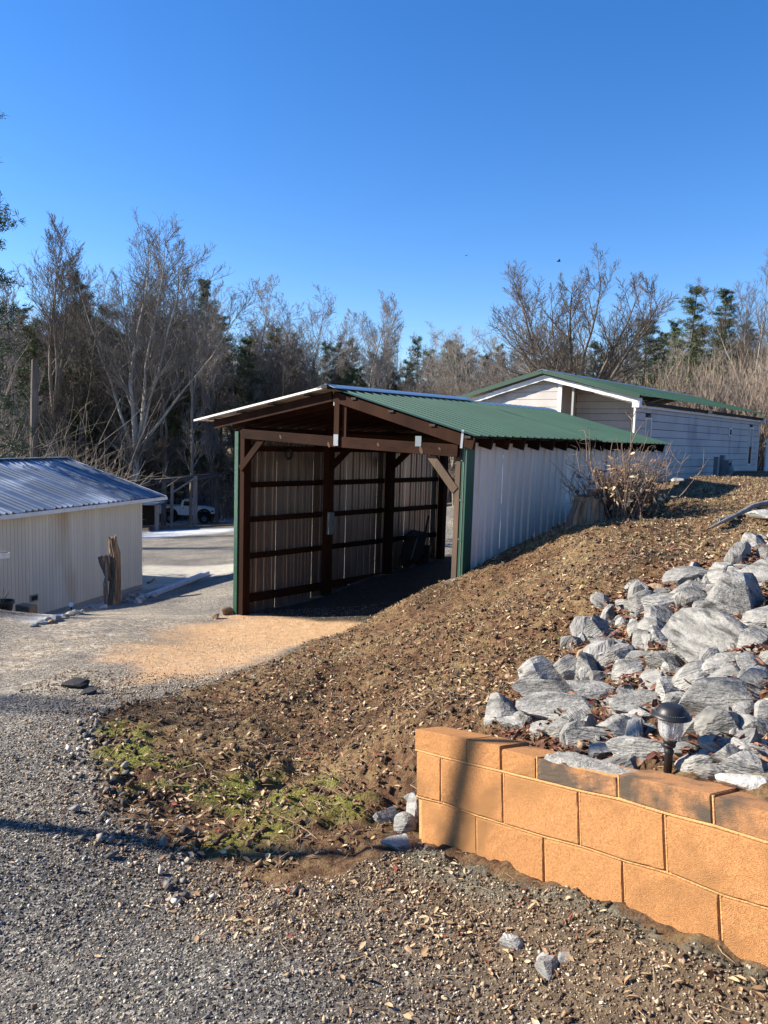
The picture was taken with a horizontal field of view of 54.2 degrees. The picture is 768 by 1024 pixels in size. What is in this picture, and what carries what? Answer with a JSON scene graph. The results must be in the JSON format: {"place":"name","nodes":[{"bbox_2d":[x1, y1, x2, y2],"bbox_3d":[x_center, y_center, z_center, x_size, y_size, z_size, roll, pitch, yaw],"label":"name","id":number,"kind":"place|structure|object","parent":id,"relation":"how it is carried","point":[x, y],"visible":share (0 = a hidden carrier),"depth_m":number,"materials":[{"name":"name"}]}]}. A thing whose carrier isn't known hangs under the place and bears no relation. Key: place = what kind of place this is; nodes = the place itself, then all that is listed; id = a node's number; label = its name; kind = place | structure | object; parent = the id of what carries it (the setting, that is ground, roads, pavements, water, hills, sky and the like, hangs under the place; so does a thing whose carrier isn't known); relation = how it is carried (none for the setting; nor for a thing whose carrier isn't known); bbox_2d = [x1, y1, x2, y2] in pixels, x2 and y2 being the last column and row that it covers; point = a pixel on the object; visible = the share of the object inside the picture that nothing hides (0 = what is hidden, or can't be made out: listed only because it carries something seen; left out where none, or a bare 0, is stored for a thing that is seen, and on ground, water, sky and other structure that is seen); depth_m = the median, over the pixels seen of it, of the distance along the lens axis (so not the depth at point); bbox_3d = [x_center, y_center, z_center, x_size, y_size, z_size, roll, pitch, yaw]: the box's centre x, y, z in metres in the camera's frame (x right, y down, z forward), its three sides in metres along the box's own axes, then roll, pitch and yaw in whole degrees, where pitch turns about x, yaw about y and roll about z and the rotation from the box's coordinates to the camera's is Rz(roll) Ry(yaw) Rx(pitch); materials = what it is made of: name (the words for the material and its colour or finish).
{"place":"outdoors","nodes":[
{"label":"outdoors","id":0,"kind":"place"},
{"bbox_2d":[0,386,565,539],"bbox_3d":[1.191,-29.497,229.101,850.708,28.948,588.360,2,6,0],"label":"ground","id":1,"kind":"structure","parent":0,"point":[184,521],"depth_m":64.73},
{"bbox_2d":[0,347,51,457],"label":"bare tree","id":2,"kind":"object","parent":1,"relation":"on","point":[3,414],"visible":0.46,"depth_m":46.36,"materials":[{"name":"brown plant"}]},
{"bbox_2d":[30,359,37,458],"bbox_3d":[-18.551,-3.145,39.753,0.566,9.708,0.481,2,6,0],"label":"utility pole","id":3,"kind":"object","parent":1,"relation":"on","point":[34,401],"visible":0.57,"depth_m":39.40,"materials":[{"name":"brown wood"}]},
{"bbox_2d":[0,346,234,521],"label":"undergrowth","id":4,"kind":"object","parent":1,"relation":"on","point":[225,508],"visible":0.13,"depth_m":56.42,"materials":[{"name":"brown plant"}]},
{"bbox_2d":[22,208,266,479],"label":"bare tree","id":5,"kind":"object","parent":1,"relation":"on","point":[138,434],"visible":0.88,"depth_m":51.65,"materials":[{"name":"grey plant"}]},
{"bbox_2d":[137,479,169,530],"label":"lean to","id":6,"kind":"object","parent":1,"relation":"on","point":[150,512],"visible":0.55,"depth_m":48.77,"materials":[{"name":"wood"}]},
{"bbox_2d":[127,472,221,527],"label":"pole barn","id":7,"kind":"structure","parent":1,"relation":"on","point":[194,478],"depth_m":51.53,"materials":[{"name":"grey wood"}]},
{"bbox_2d":[169,274,223,524],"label":"bare tree","id":8,"kind":"object","parent":1,"relation":"on","point":[192,409],"visible":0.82,"depth_m":55.14,"materials":[{"name":"brown plant"}]},
{"bbox_2d":[177,290,230,522],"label":"bare tree","id":9,"kind":"object","parent":1,"relation":"on","point":[212,368],"visible":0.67,"depth_m":61.95,"materials":[{"name":"brown plant"}]},
{"bbox_2d":[194,278,228,489],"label":"pine tree","id":10,"kind":"object","parent":1,"relation":"on","point":[203,295],"visible":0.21,"depth_m":68.78,"materials":[{"name":"green plant"}]},
{"bbox_2d":[218,274,285,472],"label":"bare tree","id":11,"kind":"object","parent":1,"relation":"on","point":[258,337],"visible":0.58,"depth_m":67.99,"materials":[{"name":"brown plant"}]},
{"bbox_2d":[197,282,357,478],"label":"bare tree","id":12,"kind":"object","parent":1,"relation":"on","point":[282,326],"visible":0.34,"depth_m":70.68,"materials":[{"name":"brown plant"}]},
{"bbox_2d":[277,293,368,392],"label":"bare tree","id":13,"kind":"object","parent":1,"relation":"on","point":[310,336],"visible":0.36,"depth_m":76.89,"materials":[{"name":"brown plant"}]},
{"bbox_2d":[330,312,360,384],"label":"bare tree","id":14,"kind":"object","parent":1,"relation":"on","point":[345,348],"visible":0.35,"depth_m":75.62,"materials":[{"name":"brown plant"}]},
{"bbox_2d":[347,289,404,431],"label":"bare tree","id":15,"kind":"object","parent":1,"relation":"on","point":[368,370],"visible":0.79,"depth_m":70.06,"materials":[{"name":"brown plant"}]},
{"bbox_2d":[359,321,479,392],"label":"bare tree","id":16,"kind":"object","parent":1,"relation":"on","point":[377,356],"visible":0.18,"depth_m":75.44,"materials":[{"name":"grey plant"}]},
{"bbox_2d":[419,323,535,395],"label":"bare tree","id":17,"kind":"object","parent":1,"relation":"on","point":[466,366],"visible":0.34,"depth_m":50.24,"materials":[{"name":"brown plant"}]},
{"bbox_2d":[423,320,597,394],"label":"bare tree","id":18,"kind":"object","parent":1,"relation":"on","point":[452,354],"visible":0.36,"depth_m":47.40,"materials":[{"name":"brown plant"}]},
{"bbox_2d":[482,242,677,383],"bbox_3d":[7.966,-6.024,33.696,8.884,11.362,6.973,5,6,27],"label":"bare tree","id":19,"kind":"object","parent":1,"relation":"on","point":[535,345],"visible":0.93,"depth_m":33.18,"materials":[{"name":"plant"}]},
{"bbox_2d":[613,318,676,387],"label":"pine tree","id":20,"kind":"object","parent":1,"relation":"on","point":[655,359],"visible":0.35,"depth_m":48.40,"materials":[{"name":"green plant"}]},
{"bbox_2d":[657,284,722,405],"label":"pine tree","id":21,"kind":"object","parent":1,"relation":"on","point":[696,291],"visible":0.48,"depth_m":41.35,"materials":[{"name":"green plant"}]},
{"bbox_2d":[705,287,740,401],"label":"pine tree","id":22,"kind":"object","parent":1,"relation":"on","point":[724,292],"visible":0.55,"depth_m":44.36,"materials":[{"name":"green plant"}]},
{"bbox_2d":[0,506,767,1023],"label":"gravel road","id":23,"kind":"structure","parent":0,"point":[148,620],"depth_m":3.06,"materials":[{"name":"grey gravel"}]},
{"bbox_2d":[0,112,50,459],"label":"pine tree","id":24,"kind":"object","parent":23,"relation":"on","point":[10,350],"visible":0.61,"depth_m":20.73,"materials":[{"name":"green plant"}]},
{"bbox_2d":[0,457,167,614],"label":"cream shed","id":25,"kind":"structure","parent":23,"relation":"on","point":[62,519],"depth_m":17.83,"materials":[{"name":"paint"}]},
{"bbox_2d":[98,535,120,605],"bbox_3d":[-5.891,1.419,16.165,0.463,1.876,0.331,-2,7,-32],"label":"dead stump","id":26,"kind":"object","parent":23,"relation":"on","point":[112,572],"visible":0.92,"depth_m":16.13,"materials":[{"name":"brown wood"}]},
{"bbox_2d":[159,499,214,523],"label":"pickup truck","id":27,"kind":"object","parent":23,"relation":"on","point":[182,509],"visible":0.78,"depth_m":60.91,"materials":[{"name":"white paint"}]},
{"bbox_2d":[142,564,232,588],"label":"concrete slab","id":28,"kind":"structure","parent":23,"relation":"on","point":[165,576],"depth_m":22.27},
{"bbox_2d":[135,571,209,598],"bbox_3d":[-5.490,1.934,19.852,0.150,0.208,4.190,3,6,9],"label":"frosted timber","id":29,"kind":"object","parent":28,"relation":"on","point":[167,588],"visible":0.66,"depth_m":19.92,"materials":[{"name":"grey wood"}]},
{"bbox_2d":[0,603,394,684],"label":"pad gravel","id":30,"kind":"structure","parent":23,"relation":"on","point":[89,672],"depth_m":9.19,"materials":[{"name":"beige gravel"}]},
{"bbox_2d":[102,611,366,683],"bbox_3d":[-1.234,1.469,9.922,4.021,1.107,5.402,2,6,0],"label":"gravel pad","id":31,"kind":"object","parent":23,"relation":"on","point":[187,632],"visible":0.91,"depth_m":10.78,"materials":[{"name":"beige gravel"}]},
{"bbox_2d":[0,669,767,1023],"bbox_3d":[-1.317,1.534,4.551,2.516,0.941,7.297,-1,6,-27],"label":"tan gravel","id":32,"kind":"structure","parent":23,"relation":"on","point":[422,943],"depth_m":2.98,"materials":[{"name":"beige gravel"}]},
{"bbox_2d":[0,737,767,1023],"bbox_3d":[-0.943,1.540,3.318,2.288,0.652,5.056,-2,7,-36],"label":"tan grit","id":33,"kind":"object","parent":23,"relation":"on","point":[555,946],"visible":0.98,"depth_m":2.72,"materials":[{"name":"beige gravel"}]},
{"bbox_2d":[400,515,428,567],"bbox_3d":[0.569,0.600,15.394,0.592,1.082,0.569,7,8,43],"label":"wheelbarrow","id":34,"kind":"object","parent":23,"relation":"on","point":[413,547],"visible":0.98,"depth_m":15.26,"materials":[{"name":"black plastic"}]},
{"bbox_2d":[194,795,747,1023],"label":"straw litter","id":35,"kind":"object","parent":23,"relation":"on","point":[428,921],"visible":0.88,"depth_m":2.92,"materials":[{"name":"beige plant"}]},
{"bbox_2d":[534,955,558,981],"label":"rock","id":36,"kind":"object","parent":23,"relation":"on","point":[546,966],"visible":0.7,"depth_m":2.56,"materials":[{"name":"white stone"}]},
{"bbox_2d":[0,0,767,385],"label":"sky","id":37,"kind":"structure","parent":0,"point":[354,149],"materials":[{"name":"blue"}]},
{"bbox_2d":[92,471,767,978],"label":"hillside","id":38,"kind":"structure","parent":0,"point":[322,863],"depth_m":5.48,"materials":[{"name":"brown soil"}]},
{"bbox_2d":[52,703,301,907],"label":"asphalt chunks","id":39,"kind":"object","parent":38,"relation":"on","point":[167,885],"visible":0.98,"depth_m":3.96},
{"bbox_2d":[95,719,368,851],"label":"moss patches","id":40,"kind":"object","parent":38,"relation":"on","point":[224,790],"visible":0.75,"depth_m":4.45,"materials":[{"name":"green plant"}]},
{"bbox_2d":[380,833,411,850],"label":"rock","id":41,"kind":"object","parent":38,"relation":"on","point":[400,842],"visible":0.67,"depth_m":3.62,"materials":[{"name":"white stone"}]},
{"bbox_2d":[393,812,415,832],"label":"rock","id":42,"kind":"object","parent":38,"relation":"on","point":[404,822],"visible":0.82,"depth_m":3.88,"materials":[{"name":"grey stone"}]},
{"bbox_2d":[86,485,766,882],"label":"twig litter","id":43,"kind":"object","parent":38,"relation":"on","point":[364,709],"visible":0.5,"depth_m":5.51,"materials":[{"name":"wood"}]},
{"bbox_2d":[86,476,767,879],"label":"soil clods","id":44,"kind":"object","parent":38,"relation":"on","point":[196,842],"visible":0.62,"depth_m":5.66,"materials":[{"name":"brown soil"}]},
{"bbox_2d":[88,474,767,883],"bbox_3d":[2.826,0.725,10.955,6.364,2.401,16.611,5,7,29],"label":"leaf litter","id":45,"kind":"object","parent":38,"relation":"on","point":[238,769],"visible":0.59,"depth_m":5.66,"materials":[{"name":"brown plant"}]},
{"bbox_2d":[194,384,673,615],"bbox_3d":[0.857,0.061,12.954,5.812,4.060,5.900,7,8,43],"label":"carport","id":46,"kind":"object","parent":38,"relation":"on","point":[418,439],"visible":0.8,"depth_m":12.36,"materials":[{"name":"green metal"}]},
{"bbox_2d":[484,692,518,724],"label":"rock","id":47,"kind":"object","parent":38,"relation":"on","point":[499,705],"visible":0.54,"depth_m":4.34,"materials":[{"name":"grey stone"}]},
{"bbox_2d":[518,656,564,681],"bbox_3d":[0.997,1.071,4.638,0.275,0.324,0.335,-1,6,-25],"label":"rock","id":48,"kind":"object","parent":38,"relation":"on","point":[539,667],"visible":0.3,"depth_m":4.61,"materials":[{"name":"grey stone"}]},
{"bbox_2d":[512,678,575,696],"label":"rock","id":49,"kind":"object","parent":38,"relation":"on","point":[523,687],"visible":0.32,"depth_m":4.39,"materials":[{"name":"grey stone"}]},
{"bbox_2d":[541,712,573,739],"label":"rock","id":50,"kind":"object","parent":38,"relation":"on","point":[554,728],"visible":0.39,"depth_m":3.90,"materials":[{"name":"grey stone"}]},
{"bbox_2d":[516,691,600,719],"bbox_3d":[0.970,1.094,4.077,0.511,0.215,0.166,5,6,26],"label":"rock","id":51,"kind":"object","parent":38,"relation":"on","point":[543,705],"visible":0.49,"depth_m":4.08,"materials":[{"name":"grey stone"}]},
{"bbox_2d":[553,654,576,679],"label":"rock","id":52,"kind":"object","parent":38,"relation":"on","point":[565,666],"visible":0.56,"depth_m":4.59,"materials":[{"name":"grey stone"}]},
{"bbox_2d":[382,843,767,988],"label":"footing crumbs","id":53,"kind":"object","parent":38,"relation":"on","point":[698,952],"visible":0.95,"depth_m":2.91,"materials":[{"name":"brown soil"}]},
{"bbox_2d":[562,706,600,721],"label":"rock","id":54,"kind":"object","parent":38,"relation":"on","point":[575,713],"visible":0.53,"depth_m":3.88,"materials":[{"name":"grey stone"}]},
{"bbox_2d":[564,494,606,526],"bbox_3d":[2.543,0.043,9.428,0.515,0.512,0.486,-3,7,-39],"label":"tree stump","id":55,"kind":"object","parent":38,"relation":"on","point":[584,510],"visible":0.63,"depth_m":9.27,"materials":[{"name":"brown wood"}]},
{"bbox_2d":[574,652,599,679],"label":"rock","id":56,"kind":"object","parent":38,"relation":"on","point":[588,660],"visible":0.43,"depth_m":4.53,"materials":[{"name":"grey stone"}]},
{"bbox_2d":[566,680,614,702],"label":"rock","id":57,"kind":"object","parent":38,"relation":"on","point":[590,689],"visible":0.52,"depth_m":4.09,"materials":[{"name":"grey stone"}]},
{"bbox_2d":[415,727,767,966],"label":"block wall","id":58,"kind":"structure","parent":38,"relation":"on","point":[683,854],"depth_m":2.88,"materials":[{"name":"orange concrete"}]},
{"bbox_2d":[565,727,617,748],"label":"rock","id":59,"kind":"object","parent":38,"relation":"on","point":[573,736],"visible":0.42,"depth_m":3.58,"materials":[{"name":"grey stone"}]},
{"bbox_2d":[570,616,612,636],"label":"rock","id":60,"kind":"object","parent":38,"relation":"on","point":[578,625],"visible":0.25,"depth_m":5.52,"materials":[{"name":"grey stone"}]},
{"bbox_2d":[583,614,612,640],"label":"rock","id":61,"kind":"object","parent":38,"relation":"on","point":[596,626],"visible":0.63,"depth_m":5.19,"materials":[{"name":"grey stone"}]},
{"bbox_2d":[458,369,767,498],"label":"mobile home","id":62,"kind":"object","parent":38,"relation":"on","point":[695,437],"visible":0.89,"depth_m":22.14,"materials":[{"name":"grey metal"}]},
{"bbox_2d":[605,642,635,660],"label":"rock","id":63,"kind":"object","parent":38,"relation":"on","point":[617,651],"visible":0.46,"depth_m":4.52,"materials":[{"name":"grey stone"}]},
{"bbox_2d":[601,754,639,769],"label":"rock","id":64,"kind":"object","parent":38,"relation":"on","point":[628,760],"visible":0.17,"depth_m":3.10,"materials":[{"name":"grey stone"}]},
{"bbox_2d":[605,714,651,735],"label":"rock","id":65,"kind":"object","parent":38,"relation":"on","point":[615,724],"visible":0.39,"depth_m":3.49,"materials":[{"name":"grey stone"}]},
{"bbox_2d":[612,658,648,684],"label":"rock","id":66,"kind":"object","parent":38,"relation":"on","point":[625,666],"visible":0.38,"depth_m":4.24,"materials":[{"name":"grey stone"}]},
{"bbox_2d":[494,539,767,765],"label":"caught leaves","id":67,"kind":"object","parent":38,"relation":"on","point":[686,750],"visible":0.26,"depth_m":3.97,"materials":[{"name":"brown plant"}]},
{"bbox_2d":[556,403,708,519],"bbox_3d":[3.035,-0.580,9.575,1.794,1.653,1.528,2,6,0],"label":"bare shrub","id":68,"kind":"object","parent":38,"relation":"on","point":[629,496],"visible":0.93,"depth_m":9.34,"materials":[{"name":"brown plant"}]},
{"bbox_2d":[608,689,660,713],"bbox_3d":[1.310,0.974,3.754,0.364,0.170,0.174,9,-14,19],"label":"rock","id":69,"kind":"object","parent":38,"relation":"on","point":[623,703],"visible":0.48,"depth_m":3.73,"materials":[{"name":"grey stone"}]},
{"bbox_2d":[605,735,664,761],"bbox_3d":[1.087,1.029,3.157,0.310,0.151,0.155,6,-15,20],"label":"rock","id":70,"kind":"object","parent":38,"relation":"on","point":[641,748],"visible":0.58,"depth_m":3.13,"materials":[{"name":"grey stone"}]},
{"bbox_2d":[627,589,654,619],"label":"rock","id":71,"kind":"object","parent":38,"relation":"on","point":[634,600],"visible":0.4,"depth_m":5.43,"materials":[{"name":"grey stone"}]},
{"bbox_2d":[641,593,674,607],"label":"rock","id":72,"kind":"object","parent":38,"relation":"on","point":[664,599],"visible":0.41,"depth_m":5.32,"materials":[{"name":"grey stone"}]},
{"bbox_2d":[644,604,673,624],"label":"rock","id":73,"kind":"object","parent":38,"relation":"on","point":[663,614],"visible":0.29,"depth_m":4.94,"materials":[{"name":"grey stone"}]},
{"bbox_2d":[645,651,683,669],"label":"rock","id":74,"kind":"object","parent":38,"relation":"on","point":[654,659],"visible":0.47,"depth_m":4.09,"materials":[{"name":"grey stone"}]},
{"bbox_2d":[655,676,679,702],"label":"rock","id":75,"kind":"object","parent":38,"relation":"on","point":[664,686],"visible":0.29,"depth_m":3.68,"materials":[{"name":"grey stone"}]},
{"bbox_2d":[651,702,691,773],"bbox_3d":[1.101,0.965,2.909,0.149,0.450,0.149,2,6,0],"label":"path lantern","id":76,"kind":"object","parent":38,"relation":"on","point":[672,718],"visible":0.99,"depth_m":2.86,"materials":[{"name":"black plastic"}]},
{"bbox_2d":[662,566,707,585],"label":"rock","id":77,"kind":"object","parent":38,"relation":"on","point":[679,575],"visible":0.44,"depth_m":5.71,"materials":[{"name":"grey stone"}]},
{"bbox_2d":[672,660,707,691],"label":"rock","id":78,"kind":"object","parent":38,"relation":"on","point":[691,672],"visible":0.38,"depth_m":3.65,"materials":[{"name":"grey stone"}]},
{"bbox_2d":[680,584,706,607],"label":"rock","id":79,"kind":"object","parent":38,"relation":"on","point":[690,594],"visible":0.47,"depth_m":5.17,"materials":[{"name":"grey stone"}]},
{"bbox_2d":[674,748,714,772],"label":"rock","id":80,"kind":"object","parent":38,"relation":"on","point":[687,763],"visible":0.6,"depth_m":2.85,"materials":[{"name":"grey stone"}]},
{"bbox_2d":[622,331,767,470],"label":"brush thicket","id":81,"kind":"object","parent":38,"relation":"on","point":[758,402],"visible":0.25,"depth_m":32.06,"materials":[{"name":"brown plant"}]},
{"bbox_2d":[661,607,747,662],"bbox_3d":[1.796,0.735,4.008,0.586,0.353,0.363,36,-4,18],"label":"rock","id":82,"kind":"object","parent":38,"relation":"on","point":[690,633],"visible":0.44,"depth_m":3.99,"materials":[{"name":"grey stone"}]},
{"bbox_2d":[693,763,726,779],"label":"rock","id":83,"kind":"object","parent":38,"relation":"on","point":[708,771],"visible":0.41,"depth_m":2.77,"materials":[{"name":"grey stone"}]},
{"bbox_2d":[697,734,728,752],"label":"rock","id":84,"kind":"object","parent":38,"relation":"on","point":[709,745],"visible":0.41,"depth_m":2.87,"materials":[{"name":"grey stone"}]},
{"bbox_2d":[694,705,739,737],"bbox_3d":[1.326,0.866,2.994,0.142,0.197,0.199,0,6,-18],"label":"rock","id":85,"kind":"object","parent":38,"relation":"on","point":[709,719],"visible":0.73,"depth_m":2.94,"materials":[{"name":"grey stone"}]},
{"bbox_2d":[678,677,760,715],"bbox_3d":[1.499,0.828,3.268,0.406,0.226,0.232,10,-13,25],"label":"rock","id":86,"kind":"object","parent":38,"relation":"on","point":[700,695],"visible":0.54,"depth_m":3.22,"materials":[{"name":"grey stone"}]},
{"bbox_2d":[684,249,767,403],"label":"bare tree","id":87,"kind":"object","parent":38,"relation":"on","point":[746,340],"visible":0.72,"depth_m":39.86,"materials":[{"name":"brown plant"}]},
{"bbox_2d":[701,570,765,618],"bbox_3d":[2.268,0.587,4.845,0.400,0.449,0.336,-3,8,-42],"label":"rock","id":88,"kind":"object","parent":38,"relation":"on","point":[731,592],"visible":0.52,"depth_m":4.71,"materials":[{"name":"grey stone"}]},
{"bbox_2d":[724,541,751,563],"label":"rock","id":89,"kind":"object","parent":38,"relation":"on","point":[738,552],"visible":0.48,"depth_m":5.95,"materials":[{"name":"grey stone"}]},
{"bbox_2d":[708,500,767,529],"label":"fallen limb","id":90,"kind":"object","parent":38,"relation":"on","point":[722,520],"visible":1,"depth_m":8.68,"materials":[{"name":"grey wood"}]},
{"bbox_2d":[717,751,764,774],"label":"rock","id":91,"kind":"object","parent":38,"relation":"on","point":[746,762],"visible":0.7,"depth_m":2.71,"materials":[{"name":"grey stone"}]},
{"bbox_2d":[715,773,767,789],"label":"rock","id":92,"kind":"object","parent":38,"relation":"on","point":[744,782],"visible":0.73,"depth_m":2.65,"materials":[{"name":"stone"}]},
{"bbox_2d":[729,737,767,757],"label":"rock","id":93,"kind":"object","parent":38,"relation":"on","point":[737,741],"visible":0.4,"depth_m":2.78,"materials":[{"name":"grey stone"}]},
{"bbox_2d":[733,710,767,737],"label":"rock","id":94,"kind":"object","parent":38,"relation":"on","point":[752,721],"visible":0.35,"depth_m":2.89,"materials":[{"name":"grey stone"}]},
{"bbox_2d":[735,652,767,669],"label":"rock","id":95,"kind":"object","parent":38,"relation":"on","point":[744,660],"visible":0.49,"depth_m":3.49,"materials":[{"name":"grey stone"}]},
{"bbox_2d":[736,625,767,653],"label":"rock","id":96,"kind":"object","parent":38,"relation":"on","point":[748,636],"visible":0.53,"depth_m":3.81,"materials":[{"name":"grey stone"}]},
{"bbox_2d":[738,559,767,582],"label":"rock","id":97,"kind":"object","parent":38,"relation":"on","point":[758,569],"visible":0.54,"depth_m":5.26,"materials":[{"name":"grey stone"}]},
{"bbox_2d":[739,667,767,689],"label":"rock","id":98,"kind":"object","parent":38,"relation":"on","point":[753,675],"visible":0.54,"depth_m":3.28,"materials":[{"name":"grey stone"}]},
{"bbox_2d":[740,605,767,627],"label":"rock","id":99,"kind":"object","parent":38,"relation":"on","point":[753,617],"visible":0.46,"depth_m":4.09,"materials":[{"name":"grey stone"}]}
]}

